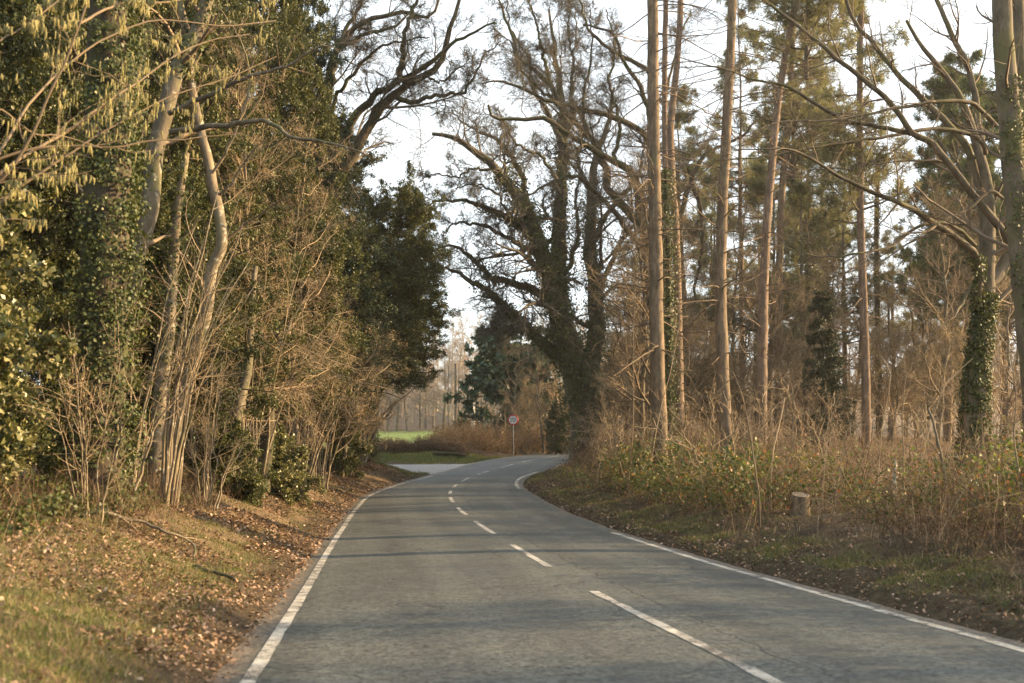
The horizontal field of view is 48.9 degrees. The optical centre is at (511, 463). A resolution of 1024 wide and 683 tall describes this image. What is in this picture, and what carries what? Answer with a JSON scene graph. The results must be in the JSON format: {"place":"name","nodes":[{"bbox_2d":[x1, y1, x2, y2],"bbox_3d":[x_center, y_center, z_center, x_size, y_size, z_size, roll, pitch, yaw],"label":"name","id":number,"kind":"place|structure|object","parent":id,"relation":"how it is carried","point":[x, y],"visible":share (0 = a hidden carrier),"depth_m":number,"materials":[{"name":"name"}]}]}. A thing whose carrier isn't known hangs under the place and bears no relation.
{"place":"outdoors","nodes":[
{"label":"outdoors","id":0,"kind":"place"},
{"bbox_2d":[0,388,1023,682],"bbox_3d":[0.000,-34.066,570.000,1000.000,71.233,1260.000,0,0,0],"label":"ground","id":1,"kind":"structure","parent":0,"point":[850,586],"depth_m":14.29,"materials":[{"name":"soil"}]},
{"bbox_2d":[0,233,56,474],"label":"variegated shrub","id":2,"kind":"object","parent":1,"relation":"on","point":[16,386],"visible":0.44,"depth_m":13.76,"materials":[{"name":"green plant"}]},
{"bbox_2d":[0,186,81,509],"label":"variegated shrub","id":3,"kind":"object","parent":1,"relation":"on","point":[22,350],"visible":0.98,"depth_m":11.27,"materials":[{"name":"green plant"}]},
{"bbox_2d":[0,0,141,495],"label":"holly tree","id":4,"kind":"object","parent":1,"relation":"on","point":[26,66],"visible":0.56,"depth_m":18.97,"materials":[{"name":"green plant"}]},
{"bbox_2d":[19,320,162,526],"bbox_3d":[-4.915,-0.417,12.990,1.634,2.583,1.481,0,0,0],"label":"hazel stool","id":5,"kind":"object","parent":1,"relation":"on","point":[84,481],"visible":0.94,"depth_m":13.05,"materials":[{"name":"brown plant"}]},
{"bbox_2d":[47,0,164,512],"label":"ivy clad tree","id":6,"kind":"object","parent":1,"relation":"on","point":[105,206],"visible":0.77,"depth_m":15.23,"materials":[{"name":"green plant"}]},
{"bbox_2d":[0,0,220,486],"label":"holly tree","id":7,"kind":"object","parent":1,"relation":"on","point":[195,180],"visible":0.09,"depth_m":21.46,"materials":[{"name":"green plant"}]},
{"bbox_2d":[0,0,284,250],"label":"catkin hazel","id":8,"kind":"object","parent":1,"relation":"on","point":[39,23],"visible":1,"depth_m":10.42,"materials":[{"name":"plant"}]},
{"bbox_2d":[95,265,197,510],"bbox_3d":[-5.193,-0.965,15.649,1.459,3.421,1.276,0,0,-33],"label":"hazel stool","id":9,"kind":"object","parent":1,"relation":"on","point":[148,446],"visible":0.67,"depth_m":15.51,"materials":[{"name":"brown plant"}]},
{"bbox_2d":[0,469,293,540],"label":"ground ivy","id":10,"kind":"object","parent":1,"relation":"on","point":[49,512],"visible":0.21,"depth_m":12.71,"materials":[{"name":"green plant"}]},
{"bbox_2d":[20,0,295,464],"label":"holly tree","id":11,"kind":"object","parent":1,"relation":"on","point":[209,113],"visible":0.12,"depth_m":24.72,"materials":[{"name":"green plant"}]},
{"bbox_2d":[42,153,283,436],"bbox_3d":[-7.107,-2.531,22.424,4.510,6.472,4.736,0,0,-43],"label":"holly tree","id":12,"kind":"object","parent":1,"relation":"on","point":[197,233],"visible":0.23,"depth_m":21.94,"materials":[{"name":"green plant"}]},
{"bbox_2d":[132,152,205,489],"bbox_3d":[-6.113,-2.422,19.619,1.580,6.406,1.977,0,0,-15],"label":"mossy trunk","id":13,"kind":"object","parent":1,"relation":"on","point":[177,211],"visible":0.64,"depth_m":19.92,"materials":[{"name":"brown plant"}]},
{"bbox_2d":[125,227,218,503],"bbox_3d":[-5.430,-1.470,16.654,1.952,4.392,1.615,0,0,-31],"label":"hazel stool","id":14,"kind":"object","parent":1,"relation":"on","point":[146,400],"visible":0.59,"depth_m":16.80,"materials":[{"name":"brown plant"}]},
{"bbox_2d":[0,443,385,567],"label":"dry undergrowth","id":15,"kind":"object","parent":1,"relation":"on","point":[143,479],"visible":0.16,"depth_m":14.95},
{"bbox_2d":[136,166,274,508],"bbox_3d":[-4.777,-1.942,17.457,2.159,5.447,2.239,0,0,-8],"label":"hazel stool","id":16,"kind":"object","parent":1,"relation":"on","point":[171,472],"visible":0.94,"depth_m":17.19,"materials":[{"name":"brown plant"}]},
{"bbox_2d":[62,0,370,365],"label":"grey leaning tree","id":17,"kind":"object","parent":1,"relation":"on","point":[204,9],"visible":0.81,"depth_m":17.88,"materials":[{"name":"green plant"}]},
{"bbox_2d":[146,0,297,496],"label":"leaning hazel trunk","id":18,"kind":"object","parent":1,"relation":"on","point":[218,212],"visible":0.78,"depth_m":18.17,"materials":[{"name":"brown plant"}]},
{"bbox_2d":[183,339,270,510],"bbox_3d":[-5.497,-0.673,20.631,1.990,3.224,1.606,0,0,0],"label":"hazel stool","id":19,"kind":"object","parent":1,"relation":"on","point":[206,487],"visible":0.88,"depth_m":20.55,"materials":[{"name":"brown plant"}]},
{"bbox_2d":[141,0,320,471],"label":"holly tree","id":20,"kind":"object","parent":1,"relation":"on","point":[273,183],"visible":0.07,"depth_m":29.42,"materials":[{"name":"green plant"}]},
{"bbox_2d":[183,414,279,507],"bbox_3d":[-5.830,0.020,23.519,1.937,2.116,2.058,0,0,11],"label":"holly shrub","id":21,"kind":"object","parent":1,"relation":"on","point":[253,491],"visible":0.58,"depth_m":23.18,"materials":[{"name":"green plant"}]},
{"bbox_2d":[145,182,322,462],"bbox_3d":[-6.894,-2.888,26.601,5.262,7.191,5.012,0,0,38],"label":"holly tree","id":22,"kind":"object","parent":1,"relation":"on","point":[303,273],"visible":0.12,"depth_m":26.41,"materials":[{"name":"green plant"}]},
{"bbox_2d":[219,265,288,476],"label":"broken tree","id":23,"kind":"object","parent":1,"relation":"on","point":[244,384],"visible":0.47,"depth_m":23.92,"materials":[{"name":"brown plant"}]},
{"bbox_2d":[185,1,337,432],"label":"dry leaved beech","id":24,"kind":"object","parent":1,"relation":"on","point":[258,176],"visible":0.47,"depth_m":25.39,"materials":[{"name":"brown plant"}]},
{"bbox_2d":[182,0,358,437],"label":"holly tree","id":25,"kind":"object","parent":1,"relation":"on","point":[289,90],"visible":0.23,"depth_m":33.34,"materials":[{"name":"green plant"}]},
{"bbox_2d":[257,327,284,492],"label":"dark stub tree","id":26,"kind":"object","parent":1,"relation":"on","point":[263,444],"visible":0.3,"depth_m":26.88,"materials":[{"name":"brown plant"}]},
{"bbox_2d":[212,279,330,477],"bbox_3d":[-5.367,-1.635,24.266,2.909,4.950,1.642,0,0,0],"label":"hazel stool","id":27,"kind":"object","parent":1,"relation":"on","point":[259,431],"visible":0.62,"depth_m":24.27,"materials":[{"name":"brown plant"}]},
{"bbox_2d":[249,422,326,505],"bbox_3d":[-5.792,0.085,28.032,2.045,2.234,2.172,0,0,-42],"label":"holly shrub","id":28,"kind":"object","parent":1,"relation":"on","point":[288,481],"visible":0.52,"depth_m":27.68,"materials":[{"name":"green plant"}]},
{"bbox_2d":[220,118,360,473],"bbox_3d":[-6.303,-4.294,30.068,3.725,10.528,5.290,0,0,34],"label":"dry leaved beech","id":29,"kind":"object","parent":1,"relation":"on","point":[304,302],"visible":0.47,"depth_m":30.55,"materials":[{"name":"brown plant"}]},
{"bbox_2d":[214,181,367,482],"bbox_3d":[-5.037,-2.939,25.974,4.135,7.486,4.534,0,0,-38],"label":"dry leaved beech","id":30,"kind":"object","parent":1,"relation":"on","point":[268,445],"visible":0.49,"depth_m":25.88,"materials":[{"name":"brown plant"}]},
{"bbox_2d":[221,210,380,424],"bbox_3d":[-6.861,-3.415,32.844,5.788,7.910,5.513,0,0,-22],"label":"holly tree","id":31,"kind":"object","parent":1,"relation":"on","point":[338,258],"visible":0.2,"depth_m":32.32,"materials":[{"name":"green plant"}]},
{"bbox_2d":[253,0,386,450],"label":"holly tree","id":32,"kind":"object","parent":1,"relation":"on","point":[334,58],"visible":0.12,"depth_m":37.52,"materials":[{"name":"green plant"}]},
{"bbox_2d":[300,365,370,488],"bbox_3d":[-5.522,-1.057,33.704,2.517,3.816,2.724,0,0,-43],"label":"hazel stool","id":33,"kind":"object","parent":1,"relation":"on","point":[318,470],"visible":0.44,"depth_m":33.82,"materials":[{"name":"brown plant"}]},
{"bbox_2d":[267,305,421,484],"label":"dry leaved beech","id":34,"kind":"object","parent":1,"relation":"on","point":[311,470],"visible":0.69,"depth_m":30.29,"materials":[{"name":"brown plant"}]},
{"bbox_2d":[315,406,375,479],"bbox_3d":[-6.153,-0.725,39.017,2.743,2.822,2.583,0,0,-15],"label":"holly shrub","id":35,"kind":"object","parent":1,"relation":"on","point":[353,455],"visible":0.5,"depth_m":38.59,"materials":[{"name":"green plant"}]},
{"bbox_2d":[282,235,413,466],"bbox_3d":[-6.564,-3.752,38.656,6.051,8.270,5.763,0,0,-30],"label":"holly tree","id":36,"kind":"object","parent":1,"relation":"on","point":[365,303],"visible":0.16,"depth_m":37.90,"materials":[{"name":"green plant"}]},
{"bbox_2d":[317,268,413,478],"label":"dry leaved beech","id":37,"kind":"object","parent":1,"relation":"on","point":[359,427],"visible":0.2,"depth_m":38.23,"materials":[{"name":"brown plant"}]},
{"bbox_2d":[316,114,427,449],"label":"holly tree","id":38,"kind":"object","parent":1,"relation":"on","point":[391,257],"visible":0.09,"depth_m":41.12,"materials":[{"name":"green plant"}]},
{"bbox_2d":[282,0,509,437],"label":"bare oak","id":39,"kind":"object","parent":1,"relation":"on","point":[409,81],"visible":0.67,"depth_m":38.56,"materials":[{"name":"brown plant"}]},
{"bbox_2d":[340,159,453,447],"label":"yew tree","id":40,"kind":"object","parent":1,"relation":"on","point":[419,247],"visible":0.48,"depth_m":43.46,"materials":[{"name":"green plant"}]},
{"bbox_2d":[362,246,466,459],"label":"holly tree","id":41,"kind":"object","parent":1,"relation":"on","point":[416,376],"visible":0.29,"depth_m":44.48,"materials":[{"name":"green plant"}]},
{"bbox_2d":[376,431,474,453],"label":"hedge","id":42,"kind":"object","parent":1,"relation":"on","point":[431,443],"visible":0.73,"depth_m":60.15,"materials":[{"name":"brown plant"}]},
{"bbox_2d":[258,301,703,421],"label":"wood","id":43,"kind":"object","parent":1,"relation":"on","point":[451,330],"visible":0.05,"depth_m":259.07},
{"bbox_2d":[420,415,569,454],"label":"bracken","id":44,"kind":"object","parent":1,"relation":"on","point":[486,439],"visible":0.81,"depth_m":66.97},
{"bbox_2d":[442,307,558,446],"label":"spreading evergreen","id":45,"kind":"object","parent":1,"relation":"on","point":[486,372],"visible":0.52,"depth_m":79.48,"materials":[{"name":"green plant"}]},
{"bbox_2d":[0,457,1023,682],"bbox_3d":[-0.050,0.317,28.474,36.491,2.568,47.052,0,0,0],"label":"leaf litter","id":46,"kind":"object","parent":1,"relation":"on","point":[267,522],"visible":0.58,"depth_m":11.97,"materials":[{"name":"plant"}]},
{"bbox_2d":[0,450,1023,682],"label":"grass","id":47,"kind":"structure","parent":1,"relation":"on","point":[15,645],"depth_m":10.96,"materials":[{"name":"plant"}]},
{"bbox_2d":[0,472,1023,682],"bbox_3d":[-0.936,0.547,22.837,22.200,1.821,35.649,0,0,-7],"label":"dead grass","id":48,"kind":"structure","parent":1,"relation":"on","point":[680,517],"depth_m":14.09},
{"bbox_2d":[482,335,547,448],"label":"bare tree","id":49,"kind":"object","parent":1,"relation":"on","point":[506,391],"visible":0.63,"depth_m":77.85,"materials":[{"name":"brown plant"}]},
{"bbox_2d":[509,378,549,440],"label":"bare tree","id":50,"kind":"object","parent":1,"relation":"on","point":[530,409],"visible":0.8,"depth_m":73.58,"materials":[{"name":"brown plant"}]},
{"bbox_2d":[403,0,661,459],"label":"old oak","id":51,"kind":"object","parent":1,"relation":"on","point":[552,273],"visible":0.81,"depth_m":56.61,"materials":[{"name":"brown plant"}]},
{"bbox_2d":[518,307,560,452],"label":"bare tree","id":52,"kind":"object","parent":1,"relation":"on","point":[537,396],"visible":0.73,"depth_m":72.09,"materials":[{"name":"plant"}]},
{"bbox_2d":[540,400,569,454],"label":"ivy column","id":53,"kind":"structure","parent":1,"relation":"on","point":[551,440],"depth_m":69.83,"materials":[{"name":"green plant"}]},
{"bbox_2d":[582,336,648,439],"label":"holly tree","id":54,"kind":"object","parent":1,"relation":"on","point":[597,370],"visible":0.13,"depth_m":51.90,"materials":[{"name":"green plant"}]},
{"bbox_2d":[462,0,771,435],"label":"spreading oak","id":55,"kind":"object","parent":1,"relation":"on","point":[570,109],"visible":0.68,"depth_m":49.22,"materials":[{"name":"brown plant"}]},
{"bbox_2d":[554,238,684,453],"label":"understorey tree","id":56,"kind":"object","parent":1,"relation":"on","point":[646,385],"visible":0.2,"depth_m":45.63,"materials":[{"name":"brown plant"}]},
{"bbox_2d":[578,117,691,461],"bbox_3d":[4.184,-5.902,39.353,4.302,12.445,3.843,0,0,12],"label":"understorey tree","id":57,"kind":"object","parent":1,"relation":"on","point":[643,373],"visible":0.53,"depth_m":39.45,"materials":[{"name":"plant"}]},
{"bbox_2d":[583,113,705,456],"bbox_3d":[4.431,-5.684,37.306,4.159,12.034,3.716,0,0,-6],"label":"understorey tree","id":58,"kind":"object","parent":1,"relation":"on","point":[648,401],"visible":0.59,"depth_m":37.36,"materials":[{"name":"brown wood"}]},
{"bbox_2d":[577,309,715,442],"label":"understorey tree","id":59,"kind":"object","parent":1,"relation":"on","point":[629,384],"visible":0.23,"depth_m":44.11,"materials":[{"name":"brown plant"}]},
{"bbox_2d":[551,0,751,463],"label":"pine tree","id":60,"kind":"object","parent":1,"relation":"on","point":[657,352],"visible":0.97,"depth_m":30.86,"materials":[{"name":"brown plant"}]},
{"bbox_2d":[598,0,722,365],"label":"pine tree","id":61,"kind":"object","parent":1,"relation":"on","point":[664,41],"visible":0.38,"depth_m":43.91,"materials":[{"name":"red plant"}]},
{"bbox_2d":[600,0,751,455],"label":"pine tree","id":62,"kind":"object","parent":1,"relation":"on","point":[670,127],"visible":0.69,"depth_m":38.90,"materials":[{"name":"red plant"}]},
{"bbox_2d":[615,300,743,440],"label":"understorey tree","id":63,"kind":"object","parent":1,"relation":"on","point":[705,354],"visible":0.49,"depth_m":46.47,"materials":[{"name":"brown plant"}]},
{"bbox_2d":[637,82,733,433],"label":"pine tree","id":64,"kind":"object","parent":1,"relation":"on","point":[681,122],"visible":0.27,"depth_m":61.91,"materials":[{"name":"green plant"}]},
{"bbox_2d":[644,167,739,459],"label":"pine tree","id":65,"kind":"object","parent":1,"relation":"on","point":[667,288],"visible":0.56,"depth_m":35.90,"materials":[{"name":"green plant"}]},
{"bbox_2d":[687,144,749,431],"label":"pine tree","id":66,"kind":"object","parent":1,"relation":"on","point":[709,217],"visible":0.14,"depth_m":69.88,"materials":[{"name":"green plant"}]},
{"bbox_2d":[684,354,752,434],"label":"holly tree","id":67,"kind":"object","parent":1,"relation":"on","point":[704,398],"visible":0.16,"depth_m":53.70,"materials":[{"name":"green plant"}]},
{"bbox_2d":[683,158,755,433],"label":"pine tree","id":68,"kind":"object","parent":1,"relation":"on","point":[697,252],"visible":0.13,"depth_m":79.83,"materials":[{"name":"green plant"}]},
{"bbox_2d":[701,0,779,432],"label":"pine tree","id":69,"kind":"object","parent":1,"relation":"on","point":[741,165],"visible":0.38,"depth_m":66.02,"materials":[{"name":"green plant"}]},
{"bbox_2d":[698,171,789,438],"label":"understorey tree","id":70,"kind":"object","parent":1,"relation":"on","point":[732,342],"visible":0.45,"depth_m":48.38,"materials":[{"name":"plant"}]},
{"bbox_2d":[658,0,833,466],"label":"pine tree","id":71,"kind":"object","parent":1,"relation":"on","point":[722,353],"visible":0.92,"depth_m":31.87,"materials":[{"name":"brown plant"}]},
{"bbox_2d":[715,167,820,440],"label":"understorey tree","id":72,"kind":"object","parent":1,"relation":"on","point":[775,358],"visible":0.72,"depth_m":44.23,"materials":[{"name":"plant"}]},
{"bbox_2d":[729,110,832,435],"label":"pine tree","id":73,"kind":"object","parent":1,"relation":"on","point":[760,184],"visible":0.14,"depth_m":58.13,"materials":[{"name":"green plant"}]},
{"bbox_2d":[696,0,873,448],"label":"pine tree","id":74,"kind":"object","parent":1,"relation":"on","point":[784,6],"visible":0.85,"depth_m":39.86,"materials":[{"name":"red plant"}]},
{"bbox_2d":[547,360,1023,594],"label":"dry undergrowth","id":75,"kind":"object","parent":1,"relation":"on","point":[949,514],"visible":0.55,"depth_m":19.65,"materials":[{"name":"plant"}]},
{"bbox_2d":[547,417,1023,538],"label":"brambles","id":76,"kind":"object","parent":1,"relation":"on","point":[647,469],"visible":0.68,"depth_m":22.85,"materials":[{"name":"green plant"}]},
{"bbox_2d":[729,0,851,443],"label":"pine tree","id":77,"kind":"object","parent":1,"relation":"on","point":[781,194],"visible":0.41,"depth_m":49.86,"materials":[{"name":"green plant"}]},
{"bbox_2d":[567,349,1022,513],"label":"brushwood","id":78,"kind":"object","parent":1,"relation":"on","point":[621,437],"visible":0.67,"depth_m":27.62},
{"bbox_2d":[759,107,848,440],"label":"pine tree","id":79,"kind":"object","parent":1,"relation":"on","point":[796,194],"visible":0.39,"depth_m":53.58,"materials":[{"name":"green plant"}]},
{"bbox_2d":[767,278,842,446],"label":"understorey tree","id":80,"kind":"object","parent":1,"relation":"on","point":[805,392],"visible":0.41,"depth_m":46.91,"materials":[{"name":"brown plant"}]},
{"bbox_2d":[762,11,856,411],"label":"pine tree","id":81,"kind":"object","parent":1,"relation":"on","point":[808,215],"visible":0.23,"depth_m":61.85,"materials":[{"name":"green plant"}]},
{"bbox_2d":[781,288,857,448],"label":"young spruce","id":82,"kind":"object","parent":1,"relation":"on","point":[830,362],"visible":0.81,"depth_m":43.75,"materials":[{"name":"green plant"}]},
{"bbox_2d":[746,241,897,445],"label":"understorey tree","id":83,"kind":"object","parent":1,"relation":"on","point":[835,303],"visible":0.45,"depth_m":47.84,"materials":[{"name":"brown plant"}]},
{"bbox_2d":[772,21,872,436],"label":"pine tree","id":84,"kind":"object","parent":1,"relation":"on","point":[828,100],"visible":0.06,"depth_m":69.79,"materials":[{"name":"green plant"}]},
{"bbox_2d":[663,0,1014,473],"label":"beech tree","id":85,"kind":"object","parent":1,"relation":"on","point":[989,277],"visible":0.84,"depth_m":23.62,"materials":[{"name":"brown plant"}]},
{"bbox_2d":[810,108,888,429],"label":"pine tree","id":86,"kind":"object","parent":1,"relation":"on","point":[853,297],"visible":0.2,"depth_m":59.85,"materials":[{"name":"green plant"}]},
{"bbox_2d":[688,423,1023,529],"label":"bright brambles","id":87,"kind":"object","parent":1,"relation":"on","point":[968,463],"visible":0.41,"depth_m":17.10,"materials":[{"name":"green plant"}]},
{"bbox_2d":[796,0,925,449],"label":"pine tree","id":88,"kind":"object","parent":1,"relation":"on","point":[858,151],"visible":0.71,"depth_m":44.85,"materials":[{"name":"red plant"}]},
{"bbox_2d":[842,154,927,438],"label":"pine tree","id":89,"kind":"object","parent":1,"relation":"on","point":[876,278],"visible":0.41,"depth_m":57.88,"materials":[{"name":"brown plant"}]},
{"bbox_2d":[853,223,918,434],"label":"pine tree","id":90,"kind":"object","parent":1,"relation":"on","point":[896,246],"visible":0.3,"depth_m":74.71,"materials":[{"name":"green plant"}]},
{"bbox_2d":[838,313,948,445],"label":"understorey tree","id":91,"kind":"object","parent":1,"relation":"on","point":[890,353],"visible":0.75,"depth_m":49.68,"materials":[{"name":"brown plant"}]},
{"bbox_2d":[853,262,937,440],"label":"understorey tree","id":92,"kind":"object","parent":1,"relation":"on","point":[888,306],"visible":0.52,"depth_m":53.89,"materials":[{"name":"brown plant"}]},
{"bbox_2d":[881,279,957,439],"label":"understorey tree","id":93,"kind":"object","parent":1,"relation":"on","point":[923,333],"visible":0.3,"depth_m":53.92,"materials":[{"name":"brown plant"}]},
{"bbox_2d":[882,139,978,449],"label":"understorey tree","id":94,"kind":"object","parent":1,"relation":"on","point":[945,300],"visible":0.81,"depth_m":43.45,"materials":[{"name":"plant"}]},
{"bbox_2d":[880,48,1001,399],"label":"pine tree","id":95,"kind":"object","parent":1,"relation":"on","point":[974,58],"visible":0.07,"depth_m":59.94,"materials":[{"name":"green plant"}]},
{"bbox_2d":[890,52,1010,441],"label":"pine tree","id":96,"kind":"object","parent":1,"relation":"on","point":[951,111],"visible":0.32,"depth_m":51.86,"materials":[{"name":"green plant"}]},
{"bbox_2d":[900,310,1019,441],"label":"understorey tree","id":97,"kind":"object","parent":1,"relation":"on","point":[959,338],"visible":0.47,"depth_m":39.82,"materials":[{"name":"brown plant"}]},
{"bbox_2d":[898,0,1023,458],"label":"edge tree","id":98,"kind":"object","parent":1,"relation":"on","point":[1006,20],"visible":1,"depth_m":19.89,"materials":[{"name":"brown plant"}]},
{"bbox_2d":[921,170,1011,396],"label":"understorey tree","id":99,"kind":"object","parent":1,"relation":"on","point":[962,292],"visible":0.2,"depth_m":47.51,"materials":[{"name":"plant"}]},
{"bbox_2d":[942,90,1014,441],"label":"pine tree","id":100,"kind":"object","parent":1,"relation":"on","point":[988,125],"visible":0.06,"depth_m":54.89,"materials":[{"name":"green plant"}]},
{"bbox_2d":[946,246,1021,455],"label":"understorey tree","id":101,"kind":"object","parent":1,"relation":"on","point":[996,385],"visible":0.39,"depth_m":37.84,"materials":[{"name":"brown plant"}]},
{"bbox_2d":[20,0,1020,389],"label":"sky","id":102,"kind":"structure","parent":0,"point":[629,11],"materials":[{"name":"white"}]},
{"bbox_2d":[205,454,1023,682],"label":"road","id":103,"kind":"structure","parent":0,"point":[424,580],"depth_m":10.89,"materials":[{"name":"asphalt"}]},
{"bbox_2d":[240,476,431,682],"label":"edge line","id":104,"kind":"object","parent":103,"relation":"on","point":[257,666],"visible":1,"depth_m":11.00,"materials":[{"name":"paint"}]},
{"bbox_2d":[590,591,783,682],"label":"line","id":105,"kind":"object","parent":103,"relation":"on","point":[759,673],"visible":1,"depth_m":9.09,"materials":[{"name":"paint"}]},
{"bbox_2d":[610,532,1023,651],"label":"edge line","id":106,"kind":"object","parent":103,"relation":"on","point":[900,616],"visible":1,"depth_m":11.90,"materials":[{"name":"paint"}]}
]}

